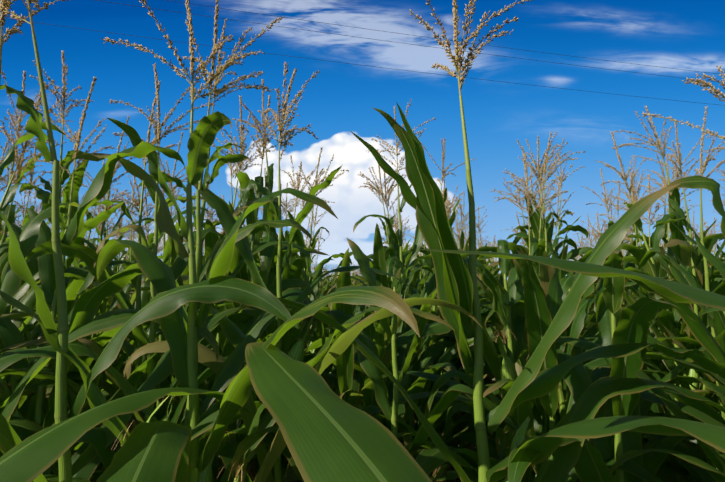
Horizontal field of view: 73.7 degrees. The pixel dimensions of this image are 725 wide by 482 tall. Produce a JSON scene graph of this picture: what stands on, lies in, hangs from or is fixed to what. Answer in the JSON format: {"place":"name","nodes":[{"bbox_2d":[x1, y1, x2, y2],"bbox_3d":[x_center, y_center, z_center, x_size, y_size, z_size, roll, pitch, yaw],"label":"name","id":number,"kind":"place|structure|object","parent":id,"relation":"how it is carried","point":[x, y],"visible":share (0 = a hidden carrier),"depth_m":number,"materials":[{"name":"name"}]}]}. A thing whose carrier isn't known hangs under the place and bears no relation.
{"place":"outdoors","nodes":[
{"label":"outdoors","id":0,"kind":"place"},
{"bbox_2d":[218,405,490,481],"bbox_3d":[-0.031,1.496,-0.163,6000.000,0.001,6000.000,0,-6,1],"label":"ground","id":1,"kind":"structure","parent":0,"point":[473,448],"depth_m":4.67,"materials":[{"name":"soil"}]},
{"bbox_2d":[0,76,225,480],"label":"corn plant","id":2,"kind":"object","parent":1,"relation":"on","point":[10,333],"visible":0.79,"depth_m":1.77,"materials":[{"name":"green plant"}]},
{"bbox_2d":[0,387,250,481],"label":"corn plant","id":3,"kind":"object","parent":1,"relation":"on","point":[32,457],"visible":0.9,"depth_m":0.73,"materials":[{"name":"green plant"}]},
{"bbox_2d":[0,0,256,479],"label":"corn plant","id":4,"kind":"object","parent":1,"relation":"on","point":[85,460],"visible":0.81,"depth_m":1.31,"materials":[{"name":"green plant"}]},
{"bbox_2d":[0,63,262,474],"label":"corn plant","id":5,"kind":"object","parent":1,"relation":"on","point":[24,428],"visible":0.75,"depth_m":1.70,"materials":[{"name":"green plant"}]},
{"bbox_2d":[97,421,191,481],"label":"corn plant","id":6,"kind":"object","parent":1,"relation":"on","point":[157,451],"visible":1,"depth_m":0.78,"materials":[{"name":"green plant"}]},
{"bbox_2d":[0,0,297,481],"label":"corn plant","id":7,"kind":"object","parent":1,"relation":"on","point":[214,290],"visible":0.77,"depth_m":1.01,"materials":[{"name":"green plant"}]},
{"bbox_2d":[0,0,325,481],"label":"corn plant","id":8,"kind":"object","parent":1,"relation":"on","point":[86,306],"visible":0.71,"depth_m":1.39,"materials":[{"name":"green plant"}]},
{"bbox_2d":[0,0,482,481],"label":"corn plant","id":9,"kind":"object","parent":1,"relation":"on","point":[179,325],"visible":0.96,"depth_m":1.06,"materials":[{"name":"green plant"}]},
{"bbox_2d":[123,62,450,481],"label":"corn plant","id":10,"kind":"object","parent":1,"relation":"on","point":[233,333],"visible":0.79,"depth_m":1.61,"materials":[{"name":"green plant"}]},
{"bbox_2d":[245,342,431,481],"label":"corn plant","id":11,"kind":"object","parent":1,"relation":"on","point":[328,434],"visible":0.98,"depth_m":0.59,"materials":[{"name":"green plant"}]},
{"bbox_2d":[217,238,539,481],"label":"corn plant","id":12,"kind":"object","parent":1,"relation":"on","point":[452,392],"visible":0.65,"depth_m":1.46,"materials":[{"name":"green plant"}]},
{"bbox_2d":[384,240,565,481],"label":"corn plant","id":13,"kind":"object","parent":1,"relation":"on","point":[507,372],"visible":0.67,"depth_m":1.67,"materials":[{"name":"green plant"}]},
{"bbox_2d":[231,0,724,481],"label":"corn plant","id":14,"kind":"object","parent":1,"relation":"on","point":[456,281],"visible":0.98,"depth_m":1.12,"materials":[{"name":"green plant"}]},
{"bbox_2d":[419,249,724,309],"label":"corn plant","id":15,"kind":"object","parent":1,"relation":"on","point":[676,292],"visible":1,"depth_m":0.59,"materials":[{"name":"green plant"}]},
{"bbox_2d":[508,249,693,481],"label":"corn plant","id":16,"kind":"object","parent":1,"relation":"on","point":[617,324],"visible":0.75,"depth_m":1.27,"materials":[{"name":"green plant"}]},
{"bbox_2d":[527,65,724,481],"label":"corn plant","id":17,"kind":"object","parent":1,"relation":"on","point":[701,334],"visible":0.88,"depth_m":1.33,"materials":[{"name":"green plant"}]},
{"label":"utility pole","id":18,"kind":"object","parent":1,"relation":"on","visible":0},
{"bbox_2d":[5,0,724,105],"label":"power line wires","id":19,"kind":"object","parent":18,"relation":"attached to","point":[390,41],"visible":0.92,"depth_m":13.24,"materials":[{"name":"metal"}]},
{"bbox_2d":[311,256,410,287],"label":"trees","id":20,"kind":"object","parent":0,"point":[325,282],"depth_m":15.09,"materials":[{"name":"green plant"}]},
{"bbox_2d":[0,19,724,481],"bbox_3d":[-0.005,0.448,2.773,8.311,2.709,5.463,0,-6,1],"label":"corn field","id":21,"kind":"structure","parent":0,"point":[436,373],"depth_m":2.40,"materials":[{"name":"green plant"}]},
{"bbox_2d":[0,0,724,280],"label":"sky","id":22,"kind":"structure","parent":0,"point":[686,35],"materials":[{"name":"blue"}]}
]}

